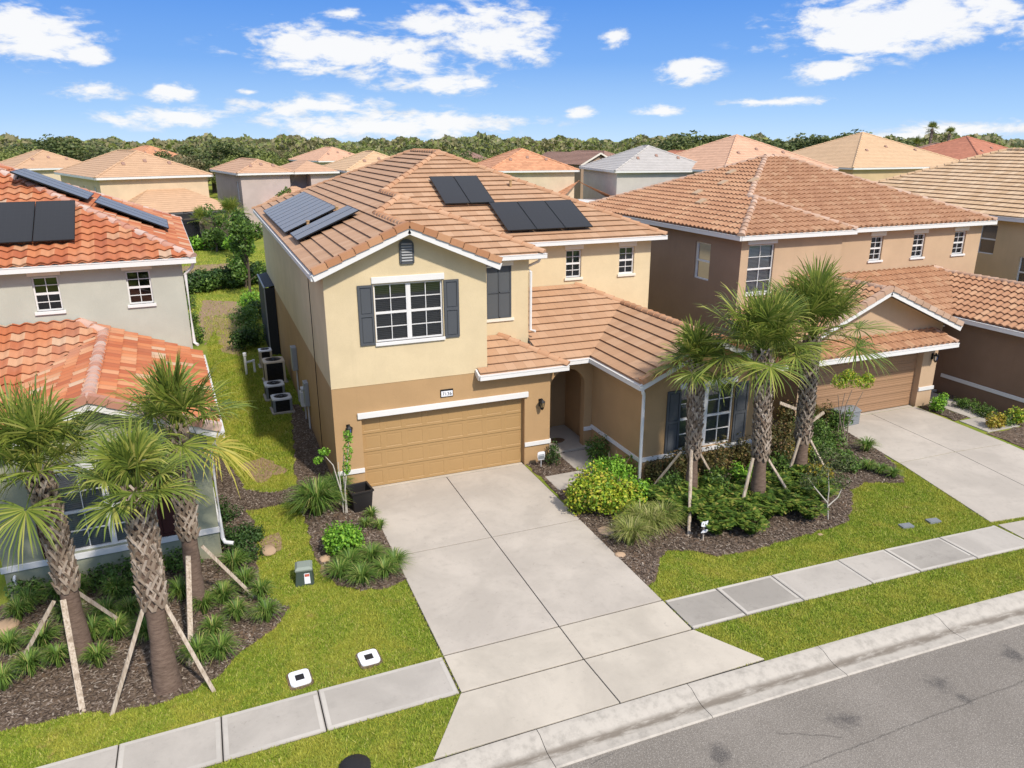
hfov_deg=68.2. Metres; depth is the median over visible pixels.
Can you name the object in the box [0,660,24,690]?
lily turf
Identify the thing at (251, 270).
hedge shrub
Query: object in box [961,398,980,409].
shrub
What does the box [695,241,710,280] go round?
window
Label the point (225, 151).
tree
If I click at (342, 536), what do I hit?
shrub
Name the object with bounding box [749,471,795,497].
coontie
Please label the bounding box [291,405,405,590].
mulch bed
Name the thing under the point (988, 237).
window
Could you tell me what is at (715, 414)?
window
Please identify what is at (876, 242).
window
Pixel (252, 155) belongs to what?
tree
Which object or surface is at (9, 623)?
rock
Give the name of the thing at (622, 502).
shrub
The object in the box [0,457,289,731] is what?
mulch bed
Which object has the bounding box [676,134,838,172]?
house
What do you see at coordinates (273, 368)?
air conditioner
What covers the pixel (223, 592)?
lily turf
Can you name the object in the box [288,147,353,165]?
house
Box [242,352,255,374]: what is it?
pool pipes
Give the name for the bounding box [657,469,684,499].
shrub
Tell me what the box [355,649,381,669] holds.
meter lid
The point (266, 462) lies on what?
bare soil
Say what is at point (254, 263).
hedge shrub
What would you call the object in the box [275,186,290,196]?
garden tree
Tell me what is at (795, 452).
wooden stake
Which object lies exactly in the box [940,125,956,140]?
palm tree
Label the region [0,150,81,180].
house
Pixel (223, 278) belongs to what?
hedge shrub
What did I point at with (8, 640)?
lily turf
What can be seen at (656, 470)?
shrub
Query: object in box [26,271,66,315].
window
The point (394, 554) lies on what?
lily turf
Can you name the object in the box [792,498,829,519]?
coontie
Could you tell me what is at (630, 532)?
fountain grass
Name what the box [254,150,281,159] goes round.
tree
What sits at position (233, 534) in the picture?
shrub
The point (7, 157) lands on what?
tree
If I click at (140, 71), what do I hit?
sky
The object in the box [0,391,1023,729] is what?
mulch chips
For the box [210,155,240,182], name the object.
tree
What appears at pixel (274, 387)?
air conditioner
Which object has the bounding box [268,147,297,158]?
tree
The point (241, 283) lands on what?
hedge shrub
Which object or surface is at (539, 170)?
house
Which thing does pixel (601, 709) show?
joint bed
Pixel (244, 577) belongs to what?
lily turf
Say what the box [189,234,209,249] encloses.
shrub
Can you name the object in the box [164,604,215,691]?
wooden stake
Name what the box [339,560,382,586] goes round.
lily turf
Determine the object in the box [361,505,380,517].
lily turf
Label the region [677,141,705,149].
tree
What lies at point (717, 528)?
coontie
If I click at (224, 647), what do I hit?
lily turf
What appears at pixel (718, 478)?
shrub
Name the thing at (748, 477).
wooden stake
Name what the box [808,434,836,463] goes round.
shrub
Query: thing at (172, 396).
palm tree
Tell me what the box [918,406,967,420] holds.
mulch bed
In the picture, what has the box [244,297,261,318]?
shrub
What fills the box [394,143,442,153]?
tree
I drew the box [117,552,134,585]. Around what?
shrub
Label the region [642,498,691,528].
fountain grass
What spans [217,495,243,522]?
shrub
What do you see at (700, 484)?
coontie
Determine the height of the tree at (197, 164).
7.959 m
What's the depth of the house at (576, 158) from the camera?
107.65 m
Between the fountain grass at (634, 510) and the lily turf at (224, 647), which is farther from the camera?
the fountain grass at (634, 510)
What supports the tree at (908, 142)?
on the lawn at (312, 612)
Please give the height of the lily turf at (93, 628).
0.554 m
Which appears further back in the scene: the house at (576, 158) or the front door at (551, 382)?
the house at (576, 158)
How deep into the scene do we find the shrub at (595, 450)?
23.52 m
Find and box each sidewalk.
[48,526,1023,767]
[665,539,976,629]
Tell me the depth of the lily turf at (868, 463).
23.09 m
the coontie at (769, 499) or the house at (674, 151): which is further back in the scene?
the house at (674, 151)
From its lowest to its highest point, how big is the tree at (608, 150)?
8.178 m
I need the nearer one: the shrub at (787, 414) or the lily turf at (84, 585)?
the lily turf at (84, 585)
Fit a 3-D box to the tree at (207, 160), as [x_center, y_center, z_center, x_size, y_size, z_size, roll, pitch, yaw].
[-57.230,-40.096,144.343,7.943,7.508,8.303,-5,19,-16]
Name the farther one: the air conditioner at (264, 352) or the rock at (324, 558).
the air conditioner at (264, 352)
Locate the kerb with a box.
[415,590,1023,767]
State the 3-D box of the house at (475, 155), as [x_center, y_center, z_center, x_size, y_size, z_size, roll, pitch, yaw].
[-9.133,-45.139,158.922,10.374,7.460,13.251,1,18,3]
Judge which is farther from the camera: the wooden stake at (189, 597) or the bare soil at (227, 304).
the bare soil at (227, 304)
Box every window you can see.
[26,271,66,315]
[54,459,159,550]
[121,266,156,307]
[371,273,445,346]
[486,260,513,322]
[564,244,583,280]
[617,241,636,276]
[678,376,737,449]
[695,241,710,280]
[745,240,777,295]
[867,231,886,262]
[909,229,928,259]
[950,227,969,256]
[978,225,997,254]
[1016,257,1023,281]
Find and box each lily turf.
[0,594,35,621]
[0,625,29,657]
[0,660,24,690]
[3,644,49,679]
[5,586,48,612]
[13,618,64,652]
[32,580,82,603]
[34,639,77,669]
[46,599,88,624]
[65,610,114,643]
[77,640,118,668]
[78,576,96,599]
[85,595,123,620]
[91,611,135,642]
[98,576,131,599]
[109,595,144,619]
[122,615,172,644]
[166,574,185,601]
[175,631,220,667]
[185,589,221,614]
[196,613,232,637]
[196,629,246,666]
[204,580,240,604]
[212,547,255,575]
[218,596,255,622]
[228,565,261,589]
[241,577,276,600]
[247,595,288,624]
[315,556,356,580]
[329,546,369,570]
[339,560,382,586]
[353,541,390,562]
[356,516,375,527]
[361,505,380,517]
[365,555,406,579]
[371,517,386,529]
[374,546,412,571]
[852,436,881,451]
[859,458,879,469]
[869,462,893,473]
[883,467,904,477]
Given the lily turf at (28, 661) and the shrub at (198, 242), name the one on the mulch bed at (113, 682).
the lily turf at (28, 661)
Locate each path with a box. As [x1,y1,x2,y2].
[545,450,606,489]
[929,389,1018,431]
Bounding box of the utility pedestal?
[295,560,314,586]
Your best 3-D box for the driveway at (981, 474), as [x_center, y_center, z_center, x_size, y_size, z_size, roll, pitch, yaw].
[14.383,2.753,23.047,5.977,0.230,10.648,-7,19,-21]
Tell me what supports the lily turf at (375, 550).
on the mulch bed at (336, 514)
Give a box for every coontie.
[644,483,677,504]
[652,485,688,503]
[657,503,687,524]
[661,494,702,521]
[676,475,724,500]
[677,490,709,506]
[685,489,729,516]
[697,508,739,534]
[700,482,749,506]
[708,466,750,485]
[713,499,760,527]
[723,484,764,507]
[737,511,769,534]
[739,473,778,490]
[748,494,787,518]
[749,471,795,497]
[762,488,805,515]
[768,471,813,495]
[775,484,819,511]
[785,464,829,482]
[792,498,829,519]
[795,476,840,499]
[811,478,844,498]
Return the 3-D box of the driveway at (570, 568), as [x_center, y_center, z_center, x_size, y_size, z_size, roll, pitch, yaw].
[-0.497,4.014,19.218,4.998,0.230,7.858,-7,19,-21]
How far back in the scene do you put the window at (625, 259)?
27.39 m
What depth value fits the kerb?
13.96 m
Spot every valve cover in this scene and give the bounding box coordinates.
[898,523,914,528]
[925,518,941,523]
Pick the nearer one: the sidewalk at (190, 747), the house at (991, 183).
the sidewalk at (190, 747)
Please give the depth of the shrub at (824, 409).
26.44 m
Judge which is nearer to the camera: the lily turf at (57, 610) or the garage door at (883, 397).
the lily turf at (57, 610)
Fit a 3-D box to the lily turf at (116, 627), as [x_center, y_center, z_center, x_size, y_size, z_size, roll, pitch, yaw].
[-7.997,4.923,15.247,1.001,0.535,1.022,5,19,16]
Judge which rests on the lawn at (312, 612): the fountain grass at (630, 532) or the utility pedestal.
the utility pedestal
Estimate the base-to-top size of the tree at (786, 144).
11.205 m
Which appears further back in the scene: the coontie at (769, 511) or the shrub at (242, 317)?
the shrub at (242, 317)
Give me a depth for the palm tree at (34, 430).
13.51 m
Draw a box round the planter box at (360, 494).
[346,481,373,512]
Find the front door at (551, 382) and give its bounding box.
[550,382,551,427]
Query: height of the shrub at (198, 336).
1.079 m
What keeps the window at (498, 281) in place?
in the house at (416, 288)
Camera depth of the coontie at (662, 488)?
20.51 m
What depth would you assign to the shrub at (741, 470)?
21.46 m
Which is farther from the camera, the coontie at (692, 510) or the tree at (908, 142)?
the tree at (908, 142)
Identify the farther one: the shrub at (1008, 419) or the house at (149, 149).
the house at (149, 149)
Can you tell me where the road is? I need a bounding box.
[555,625,1023,767]
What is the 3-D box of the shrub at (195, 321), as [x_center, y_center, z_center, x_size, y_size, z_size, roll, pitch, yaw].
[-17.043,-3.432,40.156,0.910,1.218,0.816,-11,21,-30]
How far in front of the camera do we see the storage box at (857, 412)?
26.65 m
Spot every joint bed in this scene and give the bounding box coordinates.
[116,662,459,767]
[435,660,764,760]
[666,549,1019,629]
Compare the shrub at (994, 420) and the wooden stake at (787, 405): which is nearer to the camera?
the wooden stake at (787, 405)
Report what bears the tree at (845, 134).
on the lawn at (312, 612)
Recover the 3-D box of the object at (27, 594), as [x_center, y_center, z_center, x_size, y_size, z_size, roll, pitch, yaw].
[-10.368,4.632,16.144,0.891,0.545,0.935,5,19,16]
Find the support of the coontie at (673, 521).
on the mulch chips
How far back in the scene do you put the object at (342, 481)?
21.15 m
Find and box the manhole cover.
[339,754,370,767]
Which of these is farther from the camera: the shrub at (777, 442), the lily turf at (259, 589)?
the shrub at (777, 442)
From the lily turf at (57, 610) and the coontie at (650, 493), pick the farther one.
the coontie at (650, 493)
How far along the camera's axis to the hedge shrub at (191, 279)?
49.35 m
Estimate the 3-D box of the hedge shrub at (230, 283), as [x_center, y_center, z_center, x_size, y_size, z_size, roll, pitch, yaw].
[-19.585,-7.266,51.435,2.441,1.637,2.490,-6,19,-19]
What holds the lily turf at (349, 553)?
on the mulch bed at (336, 514)
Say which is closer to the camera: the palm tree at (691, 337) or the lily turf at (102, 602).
the lily turf at (102, 602)
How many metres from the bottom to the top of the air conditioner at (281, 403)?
0.600 m
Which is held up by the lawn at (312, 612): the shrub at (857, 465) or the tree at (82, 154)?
the tree at (82, 154)
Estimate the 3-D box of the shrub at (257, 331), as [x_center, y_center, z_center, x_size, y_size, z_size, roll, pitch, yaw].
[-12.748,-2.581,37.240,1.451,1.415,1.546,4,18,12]
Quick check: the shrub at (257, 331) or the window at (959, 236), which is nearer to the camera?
the window at (959, 236)
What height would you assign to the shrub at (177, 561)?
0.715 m
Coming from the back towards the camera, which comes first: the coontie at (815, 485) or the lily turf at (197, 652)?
the coontie at (815, 485)
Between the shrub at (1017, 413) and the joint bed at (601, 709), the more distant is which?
the shrub at (1017, 413)
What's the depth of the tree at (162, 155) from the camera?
143.46 m
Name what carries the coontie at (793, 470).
on the mulch chips
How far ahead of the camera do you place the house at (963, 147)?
108.37 m
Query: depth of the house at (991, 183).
37.10 m
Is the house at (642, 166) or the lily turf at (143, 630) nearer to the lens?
the lily turf at (143, 630)
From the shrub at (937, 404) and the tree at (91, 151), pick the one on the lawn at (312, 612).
the tree at (91, 151)
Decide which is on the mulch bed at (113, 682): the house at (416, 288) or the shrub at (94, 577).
the shrub at (94, 577)
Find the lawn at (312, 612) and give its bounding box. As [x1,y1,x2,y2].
[0,148,1023,767]
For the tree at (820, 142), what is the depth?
131.36 m
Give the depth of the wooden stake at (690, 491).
19.88 m
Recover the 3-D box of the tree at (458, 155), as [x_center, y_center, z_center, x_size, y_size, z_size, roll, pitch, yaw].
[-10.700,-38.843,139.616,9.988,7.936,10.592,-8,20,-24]
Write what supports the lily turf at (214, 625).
on the mulch bed at (113, 682)
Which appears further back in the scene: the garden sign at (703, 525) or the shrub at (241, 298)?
the shrub at (241, 298)
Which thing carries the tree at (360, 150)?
on the lawn at (312, 612)
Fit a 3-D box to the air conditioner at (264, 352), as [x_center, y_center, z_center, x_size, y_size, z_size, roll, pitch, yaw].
[-10.990,-1.174,33.710,0.660,0.820,0.660,-8,19,-22]
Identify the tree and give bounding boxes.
[0,146,60,159]
[0,149,19,160]
[0,375,149,661]
[3,134,109,159]
[52,417,212,695]
[65,145,95,157]
[73,141,116,161]
[100,351,257,615]
[153,149,170,158]
[165,153,187,164]
[171,152,214,182]
[176,139,266,192]
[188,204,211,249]
[191,155,221,183]
[201,203,227,251]
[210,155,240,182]
[211,195,252,257]
[221,207,266,293]
[222,235,256,287]
[240,148,272,159]
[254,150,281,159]
[255,152,289,165]
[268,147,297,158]
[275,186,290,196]
[277,152,297,162]
[312,430,352,513]
[347,145,384,153]
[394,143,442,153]
[449,150,480,159]
[452,151,470,158]
[466,154,491,162]
[597,147,621,153]
[636,130,725,150]
[645,313,741,488]
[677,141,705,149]
[680,134,753,149]
[680,279,833,505]
[739,251,900,481]
[759,132,819,151]
[772,139,784,148]
[778,134,834,150]
[793,135,834,150]
[798,443,854,519]
[830,368,875,446]
[834,129,871,138]
[891,137,918,146]
[909,136,924,146]
[923,121,940,143]
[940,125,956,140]
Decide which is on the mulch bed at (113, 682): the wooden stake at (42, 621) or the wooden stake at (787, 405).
the wooden stake at (42, 621)
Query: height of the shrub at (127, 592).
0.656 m
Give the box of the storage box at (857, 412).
[827,405,861,426]
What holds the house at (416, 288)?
on the lawn at (312, 612)
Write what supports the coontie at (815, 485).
on the mulch bed at (776, 528)
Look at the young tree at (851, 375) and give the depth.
24.09 m
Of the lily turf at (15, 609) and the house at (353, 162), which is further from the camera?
the house at (353, 162)
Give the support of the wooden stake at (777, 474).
on the mulch bed at (776, 528)
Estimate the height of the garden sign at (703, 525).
0.590 m
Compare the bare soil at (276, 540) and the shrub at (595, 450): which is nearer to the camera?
the bare soil at (276, 540)
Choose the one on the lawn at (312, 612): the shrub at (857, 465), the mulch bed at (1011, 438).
the mulch bed at (1011, 438)
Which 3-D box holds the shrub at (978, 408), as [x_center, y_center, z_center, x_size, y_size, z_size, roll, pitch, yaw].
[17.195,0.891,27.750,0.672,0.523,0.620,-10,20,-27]
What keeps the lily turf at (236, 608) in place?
on the mulch bed at (113, 682)
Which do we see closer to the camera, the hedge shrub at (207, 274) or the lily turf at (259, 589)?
the lily turf at (259, 589)
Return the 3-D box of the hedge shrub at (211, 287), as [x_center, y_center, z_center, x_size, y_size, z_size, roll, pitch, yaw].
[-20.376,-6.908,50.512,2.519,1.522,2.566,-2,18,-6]
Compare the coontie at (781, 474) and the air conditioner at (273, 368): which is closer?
the coontie at (781, 474)
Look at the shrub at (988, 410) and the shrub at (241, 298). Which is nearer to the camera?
the shrub at (988, 410)
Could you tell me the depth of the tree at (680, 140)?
138.74 m
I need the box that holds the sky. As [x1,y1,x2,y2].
[0,0,1023,142]
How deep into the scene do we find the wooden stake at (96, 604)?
15.01 m
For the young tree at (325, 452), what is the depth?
19.98 m
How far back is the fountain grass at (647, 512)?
19.16 m
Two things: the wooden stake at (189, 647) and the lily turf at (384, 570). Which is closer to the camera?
the wooden stake at (189, 647)
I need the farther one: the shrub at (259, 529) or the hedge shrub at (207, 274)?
the hedge shrub at (207, 274)
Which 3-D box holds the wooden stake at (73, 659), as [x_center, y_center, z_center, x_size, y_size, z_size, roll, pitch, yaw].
[-8.029,4.974,13.816,0.103,1.465,1.700,-11,21,-31]
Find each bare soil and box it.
[182,263,228,273]
[198,300,243,355]
[240,458,287,482]
[259,532,282,556]
[314,558,327,576]
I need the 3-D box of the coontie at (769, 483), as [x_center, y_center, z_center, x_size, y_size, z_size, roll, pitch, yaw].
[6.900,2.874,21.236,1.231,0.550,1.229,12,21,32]
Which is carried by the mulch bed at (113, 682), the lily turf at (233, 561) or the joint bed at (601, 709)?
the lily turf at (233, 561)
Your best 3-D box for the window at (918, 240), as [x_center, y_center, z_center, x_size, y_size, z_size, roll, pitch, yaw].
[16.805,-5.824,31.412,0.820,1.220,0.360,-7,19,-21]
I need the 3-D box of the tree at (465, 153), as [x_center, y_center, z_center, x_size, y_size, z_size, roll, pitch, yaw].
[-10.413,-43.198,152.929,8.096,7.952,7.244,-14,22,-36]
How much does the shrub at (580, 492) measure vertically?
1.241 m
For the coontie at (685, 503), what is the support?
on the mulch bed at (776, 528)
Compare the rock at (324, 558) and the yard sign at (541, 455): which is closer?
the rock at (324, 558)
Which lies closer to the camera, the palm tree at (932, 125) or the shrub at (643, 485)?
the shrub at (643, 485)
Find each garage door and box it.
[361,398,521,485]
[816,353,917,417]
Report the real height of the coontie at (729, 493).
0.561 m
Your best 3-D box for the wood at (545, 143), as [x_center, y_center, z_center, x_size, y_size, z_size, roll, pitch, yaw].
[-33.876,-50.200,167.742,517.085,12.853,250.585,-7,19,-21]
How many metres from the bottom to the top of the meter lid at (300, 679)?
0.099 m
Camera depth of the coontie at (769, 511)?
19.82 m
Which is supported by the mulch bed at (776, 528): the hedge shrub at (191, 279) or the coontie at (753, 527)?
the coontie at (753, 527)
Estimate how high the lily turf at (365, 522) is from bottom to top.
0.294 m
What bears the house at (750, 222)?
on the lawn at (312, 612)
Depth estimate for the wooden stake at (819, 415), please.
21.79 m
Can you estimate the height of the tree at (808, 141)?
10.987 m
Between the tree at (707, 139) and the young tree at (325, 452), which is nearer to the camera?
the young tree at (325, 452)
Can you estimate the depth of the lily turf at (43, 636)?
14.99 m
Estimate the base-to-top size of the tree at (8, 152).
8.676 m
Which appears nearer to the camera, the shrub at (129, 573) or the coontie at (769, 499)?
the shrub at (129, 573)
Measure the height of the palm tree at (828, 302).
6.836 m
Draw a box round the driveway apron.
[372,462,763,759]
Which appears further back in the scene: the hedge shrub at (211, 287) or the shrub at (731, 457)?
the hedge shrub at (211, 287)
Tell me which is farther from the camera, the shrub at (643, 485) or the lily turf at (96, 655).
the shrub at (643, 485)
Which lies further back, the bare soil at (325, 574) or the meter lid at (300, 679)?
the bare soil at (325, 574)
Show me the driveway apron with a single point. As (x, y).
(487, 714)
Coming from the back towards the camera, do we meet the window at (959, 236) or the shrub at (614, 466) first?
the window at (959, 236)
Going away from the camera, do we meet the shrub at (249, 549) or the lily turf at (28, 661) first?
the lily turf at (28, 661)
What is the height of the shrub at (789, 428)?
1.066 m
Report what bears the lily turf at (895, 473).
on the mulch bed at (776, 528)
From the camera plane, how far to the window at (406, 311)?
20.85 m
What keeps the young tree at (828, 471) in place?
on the mulch bed at (776, 528)
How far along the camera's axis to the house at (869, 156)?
97.92 m
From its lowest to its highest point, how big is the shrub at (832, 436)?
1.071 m
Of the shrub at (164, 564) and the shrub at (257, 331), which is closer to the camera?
the shrub at (164, 564)
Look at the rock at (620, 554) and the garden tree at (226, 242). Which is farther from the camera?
the garden tree at (226, 242)
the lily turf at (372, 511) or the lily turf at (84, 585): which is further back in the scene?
the lily turf at (372, 511)
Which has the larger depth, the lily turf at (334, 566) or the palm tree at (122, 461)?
the lily turf at (334, 566)
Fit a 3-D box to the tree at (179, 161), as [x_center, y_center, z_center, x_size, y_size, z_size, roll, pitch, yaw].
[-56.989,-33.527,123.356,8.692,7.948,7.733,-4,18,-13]
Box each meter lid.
[286,668,313,690]
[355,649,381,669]
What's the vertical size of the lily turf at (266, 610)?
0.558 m
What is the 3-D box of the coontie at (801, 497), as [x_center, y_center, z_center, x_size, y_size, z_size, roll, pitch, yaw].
[7.719,3.128,20.446,1.231,0.550,1.229,9,20,26]
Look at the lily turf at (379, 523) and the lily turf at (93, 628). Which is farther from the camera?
the lily turf at (379, 523)
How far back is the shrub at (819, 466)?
21.75 m
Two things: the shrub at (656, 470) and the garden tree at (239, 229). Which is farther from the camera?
the garden tree at (239, 229)
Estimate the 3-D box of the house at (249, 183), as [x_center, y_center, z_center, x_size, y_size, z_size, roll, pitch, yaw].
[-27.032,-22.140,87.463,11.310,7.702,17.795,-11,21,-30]
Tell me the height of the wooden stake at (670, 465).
1.580 m
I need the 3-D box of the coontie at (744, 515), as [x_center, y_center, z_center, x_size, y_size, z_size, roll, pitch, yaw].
[5.846,3.417,19.558,1.150,0.556,1.127,14,23,38]
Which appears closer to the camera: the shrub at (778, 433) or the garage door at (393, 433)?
the garage door at (393, 433)
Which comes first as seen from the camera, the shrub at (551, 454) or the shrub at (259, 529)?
the shrub at (259, 529)
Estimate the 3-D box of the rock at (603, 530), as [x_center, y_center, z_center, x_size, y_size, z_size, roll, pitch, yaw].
[2.413,3.801,19.450,0.453,0.195,0.379,16,24,41]
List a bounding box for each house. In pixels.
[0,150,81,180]
[0,163,233,600]
[54,149,249,250]
[131,145,180,157]
[210,158,339,231]
[252,148,787,493]
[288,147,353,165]
[323,150,389,175]
[461,151,486,161]
[477,148,610,201]
[542,150,613,198]
[579,145,696,198]
[587,154,1023,424]
[668,150,684,153]
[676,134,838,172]
[792,132,957,180]
[875,147,1023,281]
[917,143,937,147]
[920,136,1007,159]
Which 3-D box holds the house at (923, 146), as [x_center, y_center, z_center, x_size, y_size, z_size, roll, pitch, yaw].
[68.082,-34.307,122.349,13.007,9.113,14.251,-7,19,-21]
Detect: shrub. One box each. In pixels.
[3,576,45,598]
[83,561,120,592]
[97,569,135,600]
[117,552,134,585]
[162,546,203,574]
[162,556,175,570]
[183,269,215,289]
[183,270,203,294]
[186,293,196,308]
[188,310,200,328]
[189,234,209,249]
[189,267,226,292]
[190,325,205,342]
[202,268,236,289]
[208,236,228,249]
[209,265,240,287]
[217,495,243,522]
[219,519,252,547]
[224,271,255,286]
[224,530,264,562]
[226,305,260,328]
[226,327,259,349]
[234,521,264,542]
[236,288,259,309]
[239,316,265,344]
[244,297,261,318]
[246,261,265,283]
[247,263,261,282]
[321,520,365,555]
[544,438,560,465]
[563,460,623,515]
[584,432,610,461]
[586,450,637,482]
[592,475,647,524]
[616,472,653,504]
[641,453,683,483]
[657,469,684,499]
[663,446,700,478]
[681,457,715,487]
[698,440,730,469]
[698,465,730,497]
[716,435,747,470]
[729,458,752,482]
[730,432,753,465]
[766,450,792,479]
[769,431,794,461]
[771,424,787,445]
[772,416,795,448]
[775,400,796,422]
[786,443,813,462]
[791,410,827,440]
[805,461,834,486]
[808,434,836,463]
[813,399,834,423]
[813,419,849,450]
[825,406,857,430]
[827,444,864,473]
[928,392,949,412]
[951,397,969,409]
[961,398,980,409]
[969,402,988,415]
[979,405,998,417]
[984,411,1009,429]
[1001,411,1014,426]
[1004,405,1023,424]
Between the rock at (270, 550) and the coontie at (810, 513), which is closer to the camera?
the rock at (270, 550)
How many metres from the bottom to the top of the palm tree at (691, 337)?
5.358 m
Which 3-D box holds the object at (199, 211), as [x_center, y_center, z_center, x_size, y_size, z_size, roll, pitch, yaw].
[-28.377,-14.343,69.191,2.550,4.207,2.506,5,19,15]
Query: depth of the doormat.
25.16 m
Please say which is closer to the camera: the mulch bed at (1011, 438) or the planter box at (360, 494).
the planter box at (360, 494)
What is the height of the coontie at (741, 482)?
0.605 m
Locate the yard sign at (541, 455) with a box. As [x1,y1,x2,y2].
[538,451,544,459]
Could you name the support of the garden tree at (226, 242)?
on the lawn at (312, 612)
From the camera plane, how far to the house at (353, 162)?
90.32 m
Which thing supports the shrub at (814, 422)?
on the mulch bed at (776, 528)
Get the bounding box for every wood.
[0,131,1023,155]
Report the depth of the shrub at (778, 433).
24.62 m
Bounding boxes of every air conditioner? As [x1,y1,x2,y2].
[258,347,271,367]
[262,356,288,382]
[263,380,284,401]
[270,393,294,415]
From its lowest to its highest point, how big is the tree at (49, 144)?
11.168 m
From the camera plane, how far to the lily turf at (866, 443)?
24.37 m
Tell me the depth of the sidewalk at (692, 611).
16.74 m
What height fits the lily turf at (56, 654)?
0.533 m
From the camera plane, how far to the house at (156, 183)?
74.50 m
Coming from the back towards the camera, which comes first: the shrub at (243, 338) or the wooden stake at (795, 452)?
the shrub at (243, 338)
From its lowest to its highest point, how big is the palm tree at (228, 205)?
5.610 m
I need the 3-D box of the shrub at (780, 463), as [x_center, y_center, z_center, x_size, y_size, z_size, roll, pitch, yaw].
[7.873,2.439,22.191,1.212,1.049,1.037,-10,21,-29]
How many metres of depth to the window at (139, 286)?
22.25 m
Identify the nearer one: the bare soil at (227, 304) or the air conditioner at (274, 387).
the air conditioner at (274, 387)
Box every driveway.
[372,464,660,655]
[824,405,1023,538]
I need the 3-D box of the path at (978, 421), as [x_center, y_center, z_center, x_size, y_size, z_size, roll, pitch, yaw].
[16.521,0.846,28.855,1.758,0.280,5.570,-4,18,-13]
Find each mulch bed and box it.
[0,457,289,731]
[221,469,294,511]
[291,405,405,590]
[526,420,904,586]
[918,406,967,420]
[934,392,1023,447]
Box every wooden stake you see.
[14,600,55,671]
[60,599,85,714]
[79,591,128,625]
[110,609,143,715]
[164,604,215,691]
[185,556,193,665]
[201,545,256,598]
[652,452,681,485]
[687,449,692,536]
[700,454,711,474]
[739,458,754,508]
[767,459,790,495]
[779,401,796,409]
[789,438,800,467]
[810,440,831,478]
[814,411,824,420]
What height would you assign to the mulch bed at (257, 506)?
0.065 m
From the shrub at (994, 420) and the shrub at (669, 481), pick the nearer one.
the shrub at (669, 481)
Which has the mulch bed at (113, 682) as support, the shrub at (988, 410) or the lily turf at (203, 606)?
the lily turf at (203, 606)
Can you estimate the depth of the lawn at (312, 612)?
15.91 m
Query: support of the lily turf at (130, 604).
on the mulch bed at (113, 682)
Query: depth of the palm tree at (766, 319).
19.03 m
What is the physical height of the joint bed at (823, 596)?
0.204 m
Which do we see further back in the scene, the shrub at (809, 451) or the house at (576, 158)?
the house at (576, 158)
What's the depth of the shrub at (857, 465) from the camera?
22.91 m
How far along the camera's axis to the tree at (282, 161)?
135.14 m
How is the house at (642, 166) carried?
on the lawn at (312, 612)
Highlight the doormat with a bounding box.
[550,438,564,442]
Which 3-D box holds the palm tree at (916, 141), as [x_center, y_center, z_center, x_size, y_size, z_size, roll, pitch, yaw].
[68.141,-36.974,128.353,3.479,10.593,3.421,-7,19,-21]
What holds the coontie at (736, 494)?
on the mulch chips
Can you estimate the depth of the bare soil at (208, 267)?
60.13 m
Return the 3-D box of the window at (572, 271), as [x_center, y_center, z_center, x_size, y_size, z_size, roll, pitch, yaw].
[2.117,-4.294,26.602,0.720,1.230,0.360,-7,19,-21]
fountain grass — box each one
[277,473,352,516]
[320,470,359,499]
[605,514,658,548]
[618,499,664,533]
[624,504,679,537]
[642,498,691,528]
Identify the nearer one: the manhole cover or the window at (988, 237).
the manhole cover
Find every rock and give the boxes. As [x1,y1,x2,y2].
[0,617,19,634]
[260,545,275,555]
[319,554,330,562]
[597,526,613,535]
[615,552,625,556]
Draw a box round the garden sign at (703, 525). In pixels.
[701,521,707,540]
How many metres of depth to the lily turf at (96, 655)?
14.39 m
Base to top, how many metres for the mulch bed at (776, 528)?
0.068 m
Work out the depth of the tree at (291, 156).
138.22 m
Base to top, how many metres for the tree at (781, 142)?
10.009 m
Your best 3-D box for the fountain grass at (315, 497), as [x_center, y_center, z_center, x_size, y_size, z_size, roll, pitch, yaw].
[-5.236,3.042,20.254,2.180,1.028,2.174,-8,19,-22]
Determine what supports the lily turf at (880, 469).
on the mulch bed at (776, 528)
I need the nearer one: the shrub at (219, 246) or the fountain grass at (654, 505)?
the fountain grass at (654, 505)
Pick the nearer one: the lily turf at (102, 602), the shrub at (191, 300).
the lily turf at (102, 602)
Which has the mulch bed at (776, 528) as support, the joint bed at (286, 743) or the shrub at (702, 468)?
the shrub at (702, 468)
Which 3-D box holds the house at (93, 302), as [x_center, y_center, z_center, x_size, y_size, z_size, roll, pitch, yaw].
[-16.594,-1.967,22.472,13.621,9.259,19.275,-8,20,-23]
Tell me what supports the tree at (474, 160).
on the lawn at (312, 612)
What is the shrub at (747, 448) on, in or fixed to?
on the mulch bed at (776, 528)
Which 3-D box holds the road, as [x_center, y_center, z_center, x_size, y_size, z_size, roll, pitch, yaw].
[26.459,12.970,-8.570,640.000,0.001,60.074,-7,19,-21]
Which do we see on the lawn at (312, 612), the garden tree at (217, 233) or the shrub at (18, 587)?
the garden tree at (217, 233)
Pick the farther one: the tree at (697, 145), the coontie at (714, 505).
the tree at (697, 145)
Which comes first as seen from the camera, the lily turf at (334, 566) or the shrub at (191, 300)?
the lily turf at (334, 566)

